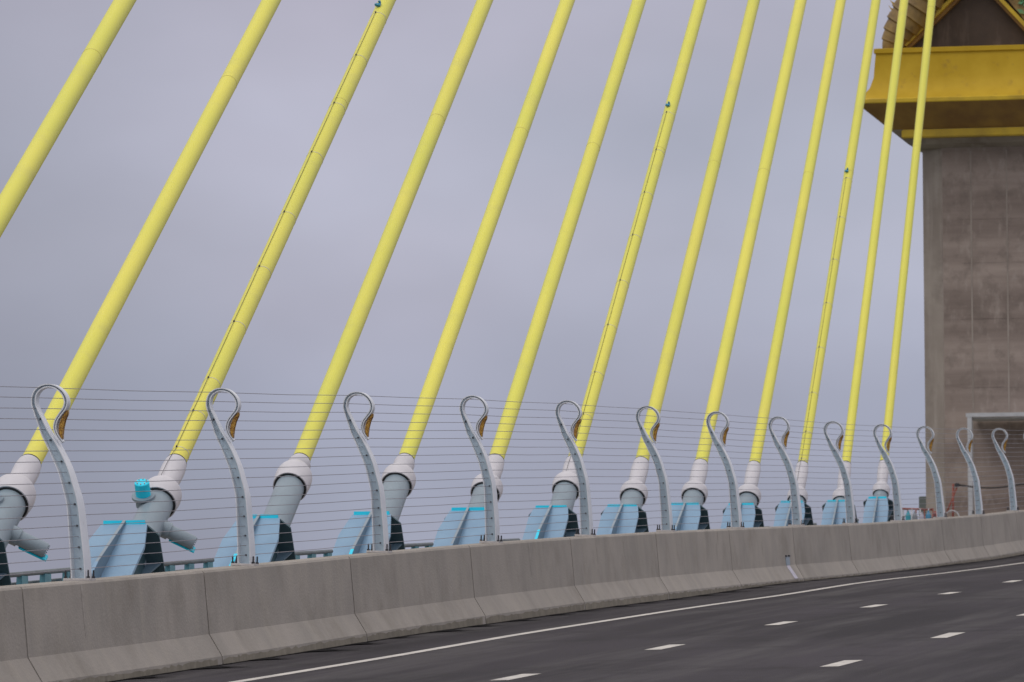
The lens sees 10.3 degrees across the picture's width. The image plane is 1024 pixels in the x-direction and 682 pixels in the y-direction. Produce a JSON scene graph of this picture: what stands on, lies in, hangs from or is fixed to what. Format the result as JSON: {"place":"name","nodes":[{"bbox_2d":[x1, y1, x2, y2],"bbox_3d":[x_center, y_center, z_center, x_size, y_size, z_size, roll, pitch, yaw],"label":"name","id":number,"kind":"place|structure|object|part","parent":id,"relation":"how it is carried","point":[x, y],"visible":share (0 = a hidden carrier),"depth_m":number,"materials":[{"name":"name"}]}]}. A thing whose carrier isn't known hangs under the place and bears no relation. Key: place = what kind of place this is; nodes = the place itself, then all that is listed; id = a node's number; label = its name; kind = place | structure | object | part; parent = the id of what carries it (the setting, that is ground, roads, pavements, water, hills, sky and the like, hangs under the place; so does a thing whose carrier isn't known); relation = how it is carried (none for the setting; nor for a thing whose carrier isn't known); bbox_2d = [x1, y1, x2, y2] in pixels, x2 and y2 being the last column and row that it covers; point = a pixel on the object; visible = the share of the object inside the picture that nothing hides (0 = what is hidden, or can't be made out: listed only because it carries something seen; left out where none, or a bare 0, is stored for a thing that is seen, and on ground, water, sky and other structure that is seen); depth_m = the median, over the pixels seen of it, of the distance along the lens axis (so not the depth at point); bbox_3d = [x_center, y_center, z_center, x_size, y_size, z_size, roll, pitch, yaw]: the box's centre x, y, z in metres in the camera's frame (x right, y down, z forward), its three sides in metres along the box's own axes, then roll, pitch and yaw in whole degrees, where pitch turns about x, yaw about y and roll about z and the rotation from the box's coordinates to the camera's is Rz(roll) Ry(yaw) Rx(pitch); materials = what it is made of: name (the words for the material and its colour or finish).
{"place":"outdoors","nodes":[
{"label":"outdoors","id":0,"kind":"place"},
{"bbox_2d":[0,0,925,581],"label":"sky","id":1,"kind":"structure","parent":0,"point":[68,239],"materials":[{"name":"grey"}]},
{"bbox_2d":[113,555,1023,681],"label":"road","id":2,"kind":"structure","parent":0,"point":[892,640],"depth_m":67.60,"materials":[{"name":"grey asphalt"}]},
{"bbox_2d":[494,674,535,679],"bbox_3d":[0.036,3.421,57.939,0.200,0.056,1.650,-1,-3,12],"label":"lane marking","id":3,"kind":"object","parent":2,"relation":"on","point":[514,676],"visible":1,"depth_m":57.92,"materials":[{"name":"paint"}]},
{"bbox_2d":[108,554,1023,681],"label":"road edge seam","id":4,"kind":"object","parent":2,"relation":"on","point":[273,657],"visible":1,"depth_m":73.09,"materials":[{"name":"concrete"}]},
{"bbox_2d":[231,562,1023,681],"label":"edge line","id":5,"kind":"object","parent":2,"relation":"on","point":[317,668],"visible":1,"depth_m":73.25,"materials":[{"name":"paint"}]},
{"bbox_2d":[645,644,684,649],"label":"lane marking","id":6,"kind":"object","parent":2,"relation":"on","point":[664,647],"visible":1,"depth_m":66.27,"materials":[{"name":"paint"}]},
{"bbox_2d":[767,621,796,624],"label":"lane marking","id":7,"kind":"object","parent":2,"relation":"on","point":[783,622],"visible":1,"depth_m":74.85,"materials":[{"name":"paint"}]},
{"bbox_2d":[820,660,860,666],"bbox_3d":[3.439,3.360,59.329,0.200,0.059,1.750,-1,-3,12],"label":"lane marking","id":8,"kind":"object","parent":2,"relation":"on","point":[841,663],"visible":1,"depth_m":59.29,"materials":[{"name":"paint"}]},
{"bbox_2d":[864,604,886,606],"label":"lane marking","id":9,"kind":"object","parent":2,"relation":"on","point":[875,605],"visible":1,"depth_m":83.38,"materials":[{"name":"paint"}]},
{"bbox_2d":[932,632,964,637],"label":"lane marking","id":10,"kind":"object","parent":2,"relation":"on","point":[946,635],"visible":1,"depth_m":67.67,"materials":[{"name":"paint"}]},
{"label":"bridge deck","id":11,"kind":"structure","parent":0,"visible":0},
{"bbox_2d":[0,587,40,681],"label":"concrete barrier","id":12,"kind":"object","parent":11,"relation":"on","point":[15,665],"visible":1,"depth_m":57.10,"materials":[{"name":"grey concrete"}]},
{"bbox_2d":[0,489,49,585],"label":"cable anchorage","id":13,"kind":"object","parent":11,"relation":"on","point":[16,511],"visible":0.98,"depth_m":70.17,"materials":[{"name":"blue paint"}]},
{"bbox_2d":[10,567,69,584],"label":"railing","id":14,"kind":"object","parent":11,"relation":"on","point":[23,578],"visible":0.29,"depth_m":72.12,"materials":[{"name":"metal"}]},
{"bbox_2d":[0,571,221,681],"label":"concrete barrier","id":15,"kind":"object","parent":11,"relation":"on","point":[111,629],"visible":0.88,"depth_m":60.81,"materials":[{"name":"grey concrete"}]},
{"bbox_2d":[31,384,95,580],"bbox_3d":[-4.766,1.499,60.330,0.659,2.094,0.250,-1,-3,12],"label":"fence post","id":16,"kind":"object","parent":15,"relation":"on","point":[70,484],"visible":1,"depth_m":60.30,"materials":[{"name":"grey metal"}]},
{"bbox_2d":[0,418,978,443],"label":"fence wire","id":17,"kind":"object","parent":16,"relation":"attached to","point":[424,422],"visible":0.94,"depth_m":78.21,"materials":[{"name":"metal"}]},
{"bbox_2d":[0,438,989,452],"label":"fence wire","id":18,"kind":"object","parent":16,"relation":"attached to","point":[405,438],"visible":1,"depth_m":75.67,"materials":[{"name":"metal"}]},
{"bbox_2d":[0,454,998,462],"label":"fence wire","id":19,"kind":"object","parent":16,"relation":"attached to","point":[478,454],"visible":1,"depth_m":80.22,"materials":[{"name":"metal"}]},
{"bbox_2d":[0,429,1000,447],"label":"fence wire","id":20,"kind":"object","parent":16,"relation":"attached to","point":[421,430],"visible":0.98,"depth_m":77.28,"materials":[{"name":"metal"}]},
{"bbox_2d":[22,408,998,438],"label":"fence wire","id":21,"kind":"object","parent":16,"relation":"attached to","point":[442,414],"visible":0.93,"depth_m":76.56,"materials":[{"name":"metal"}]},
{"bbox_2d":[0,446,1023,457],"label":"fence wire","id":22,"kind":"object","parent":16,"relation":"attached to","point":[476,446],"visible":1,"depth_m":80.24,"materials":[{"name":"metal"}]},
{"bbox_2d":[0,386,1023,430],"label":"fence wire","id":23,"kind":"object","parent":16,"relation":"attached to","point":[441,398],"visible":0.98,"depth_m":77.28,"materials":[{"name":"metal"}]},
{"bbox_2d":[13,397,1020,434],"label":"fence wire","id":24,"kind":"object","parent":16,"relation":"attached to","point":[445,406],"visible":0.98,"depth_m":77.42,"materials":[{"name":"metal"}]},
{"bbox_2d":[89,478,197,577],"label":"cable anchorage","id":25,"kind":"object","parent":11,"relation":"on","point":[150,516],"visible":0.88,"depth_m":75.93,"materials":[{"name":"blue paint"}]},
{"bbox_2d":[164,558,214,571],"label":"railing","id":26,"kind":"object","parent":11,"relation":"on","point":[188,565],"visible":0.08,"depth_m":79.04,"materials":[{"name":"metal"}]},
{"bbox_2d":[213,475,303,566],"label":"cable anchorage","id":27,"kind":"object","parent":11,"relation":"on","point":[285,484],"visible":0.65,"depth_m":83.04,"materials":[{"name":"blue paint"}]},
{"bbox_2d":[180,557,366,664],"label":"concrete barrier","id":28,"kind":"object","parent":11,"relation":"on","point":[272,609],"visible":0.79,"depth_m":67.80,"materials":[{"name":"grey concrete"}]},
{"bbox_2d":[206,388,258,565],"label":"fence post","id":29,"kind":"object","parent":28,"relation":"on","point":[238,478],"visible":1,"depth_m":67.15,"materials":[{"name":"grey metal"}]},
{"bbox_2d":[295,549,332,558],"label":"railing","id":30,"kind":"object","parent":11,"relation":"on","point":[313,553],"visible":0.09,"depth_m":86.17,"materials":[{"name":"metal"}]},
{"bbox_2d":[332,474,409,555],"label":"cable anchorage","id":31,"kind":"object","parent":11,"relation":"on","point":[391,491],"visible":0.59,"depth_m":90.10,"materials":[{"name":"blue paint"}]},
{"bbox_2d":[327,546,485,641],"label":"concrete barrier","id":32,"kind":"object","parent":11,"relation":"on","point":[405,592],"visible":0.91,"depth_m":74.84,"materials":[{"name":"grey concrete"}]},
{"bbox_2d":[343,392,391,552],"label":"fence post","id":33,"kind":"object","parent":32,"relation":"on","point":[379,504],"visible":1,"depth_m":74.01,"materials":[{"name":"grey metal"}]},
{"bbox_2d":[404,542,433,548],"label":"railing","id":34,"kind":"object","parent":11,"relation":"on","point":[418,545],"visible":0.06,"depth_m":93.29,"materials":[{"name":"metal"}]},
{"bbox_2d":[433,484,484,546],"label":"cable anchorage","id":35,"kind":"object","parent":11,"relation":"on","point":[476,505],"visible":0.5,"depth_m":96.79,"materials":[{"name":"blue paint"}]},
{"bbox_2d":[500,538,519,540],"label":"railing","id":36,"kind":"object","parent":11,"relation":"on","point":[513,539],"visible":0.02,"depth_m":100.52,"materials":[{"name":"metal"}]},
{"bbox_2d":[450,538,584,623],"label":"concrete barrier","id":37,"kind":"object","parent":11,"relation":"on","point":[522,579],"visible":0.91,"depth_m":81.87,"materials":[{"name":"grey concrete"}]},
{"bbox_2d":[459,395,502,542],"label":"fence post","id":38,"kind":"object","parent":37,"relation":"on","point":[489,482],"visible":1,"depth_m":80.87,"materials":[{"name":"grey metal"}]},
{"bbox_2d":[2,469,1003,484],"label":"fence wire","id":39,"kind":"object","parent":38,"relation":"attached to","point":[446,471],"visible":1,"depth_m":76.56,"materials":[{"name":"metal"}]},
{"bbox_2d":[0,462,1023,473],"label":"fence wire","id":40,"kind":"object","parent":38,"relation":"attached to","point":[441,463],"visible":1,"depth_m":73.55,"materials":[{"name":"metal"}]},
{"bbox_2d":[522,482,578,539],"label":"cable anchorage","id":41,"kind":"object","parent":11,"relation":"on","point":[565,491],"visible":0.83,"depth_m":104.08,"materials":[{"name":"blue paint"}]},
{"bbox_2d":[557,533,668,609],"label":"concrete barrier","id":42,"kind":"object","parent":11,"relation":"on","point":[613,570],"visible":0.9,"depth_m":88.88,"materials":[{"name":"grey concrete"}]},
{"bbox_2d":[555,400,595,535],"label":"fence post","id":43,"kind":"object","parent":42,"relation":"on","point":[586,519],"visible":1,"depth_m":87.73,"materials":[{"name":"grey metal"}]},
{"bbox_2d":[596,489,648,534],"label":"cable anchorage","id":44,"kind":"object","parent":11,"relation":"on","point":[633,515],"visible":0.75,"depth_m":110.93,"materials":[{"name":"blue paint"}]},
{"bbox_2d":[671,489,709,530],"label":"cable anchorage","id":45,"kind":"object","parent":11,"relation":"on","point":[693,499],"visible":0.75,"depth_m":117.91,"materials":[{"name":"blue paint"}]},
{"bbox_2d":[641,529,740,599],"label":"concrete barrier","id":46,"kind":"object","parent":11,"relation":"on","point":[692,563],"visible":0.83,"depth_m":95.90,"materials":[{"name":"grey concrete"}]},
{"bbox_2d":[636,406,675,531],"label":"fence post","id":47,"kind":"object","parent":46,"relation":"on","point":[667,520],"visible":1,"depth_m":94.59,"materials":[{"name":"grey metal"}]},
{"bbox_2d":[721,493,763,528],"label":"cable anchorage","id":48,"kind":"object","parent":11,"relation":"on","point":[752,518],"visible":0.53,"depth_m":124.87,"materials":[{"name":"blue paint"}]},
{"bbox_2d":[728,526,803,588],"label":"concrete barrier","id":49,"kind":"object","parent":11,"relation":"on","point":[762,556],"visible":0.77,"depth_m":102.95,"materials":[{"name":"grey concrete"}]},
{"bbox_2d":[706,411,744,528],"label":"fence post","id":50,"kind":"object","parent":49,"relation":"on","point":[735,513],"visible":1,"depth_m":101.45,"materials":[{"name":"grey metal"}]},
{"bbox_2d":[773,496,813,526],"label":"cable anchorage","id":51,"kind":"object","parent":11,"relation":"on","point":[782,516],"visible":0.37,"depth_m":131.81,"materials":[{"name":"blue paint"}]},
{"bbox_2d":[775,524,858,580],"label":"concrete barrier","id":52,"kind":"object","parent":11,"relation":"on","point":[822,552],"visible":0.61,"depth_m":109.95,"materials":[{"name":"grey concrete"}]},
{"bbox_2d":[768,416,804,525],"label":"fence post","id":53,"kind":"object","parent":52,"relation":"on","point":[799,521],"visible":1,"depth_m":108.31,"materials":[{"name":"grey metal"}]},
{"bbox_2d":[821,497,857,524],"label":"cable anchorage","id":54,"kind":"object","parent":11,"relation":"on","point":[831,509],"visible":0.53,"depth_m":138.73,"materials":[{"name":"blue paint"}]},
{"bbox_2d":[835,522,907,575],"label":"concrete barrier","id":55,"kind":"object","parent":11,"relation":"on","point":[874,547],"visible":0.59,"depth_m":117.00,"materials":[{"name":"grey concrete"}]},
{"bbox_2d":[823,421,857,523],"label":"fence post","id":56,"kind":"object","parent":55,"relation":"on","point":[850,515],"visible":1,"depth_m":115.16,"materials":[{"name":"grey metal"}]},
{"bbox_2d":[863,490,893,522],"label":"cable anchorage","id":57,"kind":"object","parent":11,"relation":"on","point":[879,507],"visible":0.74,"depth_m":145.58,"materials":[{"name":"blue paint"}]},
{"bbox_2d":[905,511,910,519],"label":"gas cylinder","id":58,"kind":"object","parent":11,"relation":"on","point":[908,516],"visible":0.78,"depth_m":167.54,"materials":[{"name":"teal metal"}]},
{"bbox_2d":[912,511,917,519],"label":"gas cylinder","id":59,"kind":"object","parent":11,"relation":"on","point":[914,517],"visible":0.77,"depth_m":167.50,"materials":[{"name":"grey metal"}]},
{"bbox_2d":[902,508,933,519],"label":"red railing","id":60,"kind":"object","parent":11,"relation":"on","point":[920,509],"visible":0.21,"depth_m":171.15,"materials":[{"name":"metal"}]},
{"bbox_2d":[889,519,950,569],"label":"concrete barrier","id":61,"kind":"object","parent":11,"relation":"on","point":[921,544],"visible":0.59,"depth_m":124.02,"materials":[{"name":"grey concrete"}]},
{"bbox_2d":[873,424,904,521],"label":"fence post","id":62,"kind":"object","parent":61,"relation":"on","point":[897,504],"visible":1,"depth_m":122.02,"materials":[{"name":"grey metal"}]},
{"bbox_2d":[919,496,925,518],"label":"cabinet","id":63,"kind":"object","parent":11,"relation":"on","point":[922,501],"visible":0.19,"depth_m":187.39,"materials":[{"name":"grey metal"}]},
{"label":"door","id":64,"kind":"part","parent":63,"relation":"part of","materials":[{"name":"grey metal"}]},
{"bbox_2d":[926,510,930,518],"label":"gas cylinder","id":65,"kind":"object","parent":11,"relation":"on","point":[928,515],"visible":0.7,"depth_m":167.42,"materials":[{"name":"blue metal"}]},
{"bbox_2d":[945,483,958,516],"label":"prop stand","id":66,"kind":"object","parent":11,"relation":"on","point":[953,493],"visible":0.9,"depth_m":176.88,"materials":[{"name":"red paint"}]},
{"bbox_2d":[928,516,989,564],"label":"concrete barrier","id":67,"kind":"object","parent":11,"relation":"on","point":[962,540],"visible":0.68,"depth_m":131.04,"materials":[{"name":"grey concrete"}]},
{"bbox_2d":[916,426,946,517],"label":"fence post","id":68,"kind":"object","parent":67,"relation":"on","point":[938,485],"visible":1,"depth_m":128.88,"materials":[{"name":"grey metal"}]},
{"bbox_2d":[959,483,1023,488],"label":"sagging hose","id":69,"kind":"object","parent":11,"relation":"hanging from","point":[992,487],"visible":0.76,"depth_m":176.85,"materials":[{"name":"rubber"}]},
{"bbox_2d":[966,412,1023,514],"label":"steel frame","id":70,"kind":"object","parent":11,"relation":"on","point":[1009,416],"visible":0.75,"depth_m":179.36,"materials":[{"name":"grey metal"}]},
{"bbox_2d":[968,512,1023,559],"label":"concrete barrier","id":71,"kind":"object","parent":11,"relation":"on","point":[1000,534],"visible":0.7,"depth_m":138.07,"materials":[{"name":"grey concrete"}]},
{"bbox_2d":[956,428,984,514],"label":"fence post","id":72,"kind":"object","parent":71,"relation":"on","point":[977,491],"visible":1,"depth_m":135.74,"materials":[{"name":"grey metal"}]},
{"bbox_2d":[1005,510,1023,548],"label":"concrete barrier","id":73,"kind":"object","parent":11,"relation":"on","point":[1020,520],"visible":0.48,"depth_m":142.37,"materials":[{"name":"grey concrete"}]},
{"bbox_2d":[992,428,1018,510],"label":"fence post","id":74,"kind":"object","parent":73,"relation":"on","point":[1012,493],"visible":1,"depth_m":142.59,"materials":[{"name":"grey metal"}]},
{"label":"ground","id":75,"kind":"structure","parent":0,"visible":0},
{"bbox_2d":[864,0,1023,516],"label":"bridge tower","id":76,"kind":"structure","parent":75,"relation":"on","point":[972,146],"depth_m":182.01,"materials":[{"name":"concrete"}]},
{"bbox_2d":[0,0,135,236],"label":"stay cable","id":77,"kind":"object","parent":76,"relation":"attached to","point":[34,156],"visible":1,"depth_m":73.11,"materials":[{"name":"metal"}]},
{"bbox_2d":[0,0,280,520],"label":"stay cable","id":78,"kind":"object","parent":76,"relation":"attached to","point":[94,339],"visible":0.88,"depth_m":76.81,"materials":[{"name":"metal"}]},
{"bbox_2d":[149,0,395,517],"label":"stay cable","id":79,"kind":"object","parent":76,"relation":"attached to","point":[215,376],"visible":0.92,"depth_m":83.69,"materials":[{"name":"metal"}]},
{"bbox_2d":[273,0,492,500],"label":"stay cable","id":80,"kind":"object","parent":76,"relation":"attached to","point":[349,338],"visible":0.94,"depth_m":91.00,"materials":[{"name":"metal"}]},
{"bbox_2d":[381,0,574,496],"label":"stay cable","id":81,"kind":"object","parent":76,"relation":"attached to","point":[450,332],"visible":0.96,"depth_m":98.21,"materials":[{"name":"metal"}]},
{"bbox_2d":[470,0,645,500],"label":"stay cable","id":82,"kind":"object","parent":76,"relation":"attached to","point":[560,252],"visible":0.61,"depth_m":105.39,"materials":[{"name":"metal"}]},
{"bbox_2d":[552,0,706,499],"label":"stay cable","id":83,"kind":"object","parent":76,"relation":"attached to","point":[597,375],"visible":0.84,"depth_m":112.69,"materials":[{"name":"metal"}]},
{"bbox_2d":[620,0,759,505],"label":"stay cable","id":84,"kind":"object","parent":76,"relation":"attached to","point":[692,250],"visible":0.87,"depth_m":119.39,"materials":[{"name":"metal"}]},
{"bbox_2d":[681,0,806,503],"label":"stay cable","id":85,"kind":"object","parent":76,"relation":"attached to","point":[736,297],"visible":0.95,"depth_m":126.07,"materials":[{"name":"metal"}]},
{"bbox_2d":[738,0,845,505],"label":"stay cable","id":86,"kind":"object","parent":76,"relation":"attached to","point":[753,468],"visible":0.9,"depth_m":132.54,"materials":[{"name":"metal"}]},
{"bbox_2d":[787,0,880,502],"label":"stay cable","id":87,"kind":"object","parent":76,"relation":"attached to","point":[801,471],"visible":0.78,"depth_m":139.30,"materials":[{"name":"metal"}]},
{"bbox_2d":[832,0,907,499],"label":"stay cable","id":88,"kind":"object","parent":76,"relation":"attached to","point":[873,243],"visible":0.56,"depth_m":145.69,"materials":[{"name":"metal"}]},
{"bbox_2d":[872,0,935,497],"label":"stay cable","id":89,"kind":"object","parent":76,"relation":"attached to","point":[882,472],"visible":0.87,"depth_m":151.91,"materials":[{"name":"metal"}]},
{"bbox_3d":[-6.196,1.374,53.473,0.659,2.095,0.250,-1,-3,12],"label":"fence post","id":90,"kind":"object","parent":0,"visible":0},
{"bbox_2d":[0,479,1007,507],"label":"fence wire","id":91,"kind":"object","parent":90,"relation":"attached to","point":[431,488],"visible":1,"depth_m":74.46,"materials":[{"name":"metal"}]},
{"bbox_2d":[0,506,1012,575],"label":"fence wire","id":92,"kind":"object","parent":90,"relation":"attached to","point":[425,539],"visible":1,"depth_m":74.99,"materials":[{"name":"metal"}]},
{"bbox_2d":[3,497,1011,552],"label":"fence wire","id":93,"kind":"object","parent":90,"relation":"attached to","point":[441,521],"visible":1,"depth_m":75.83,"materials":[{"name":"metal"}]},
{"bbox_2d":[0,492,1019,541],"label":"fence wire","id":94,"kind":"object","parent":90,"relation":"attached to","point":[429,514],"visible":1,"depth_m":75.52,"materials":[{"name":"metal"}]},
{"bbox_2d":[2,483,1018,518],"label":"fence wire","id":95,"kind":"object","parent":90,"relation":"attached to","point":[407,498],"visible":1,"depth_m":73.64,"materials":[{"name":"metal"}]},
{"bbox_2d":[2,501,1019,563],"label":"fence wire","id":96,"kind":"object","parent":90,"relation":"attached to","point":[433,530],"visible":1,"depth_m":74.72,"materials":[{"name":"metal"}]},
{"bbox_2d":[0,474,1023,496],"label":"fence wire","id":97,"kind":"object","parent":90,"relation":"attached to","point":[472,478],"visible":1,"depth_m":78.52,"materials":[{"name":"metal"}]},
{"bbox_2d":[4,487,1023,529],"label":"fence wire","id":98,"kind":"object","parent":90,"relation":"attached to","point":[427,505],"visible":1,"depth_m":74.47,"materials":[{"name":"metal"}]}
]}

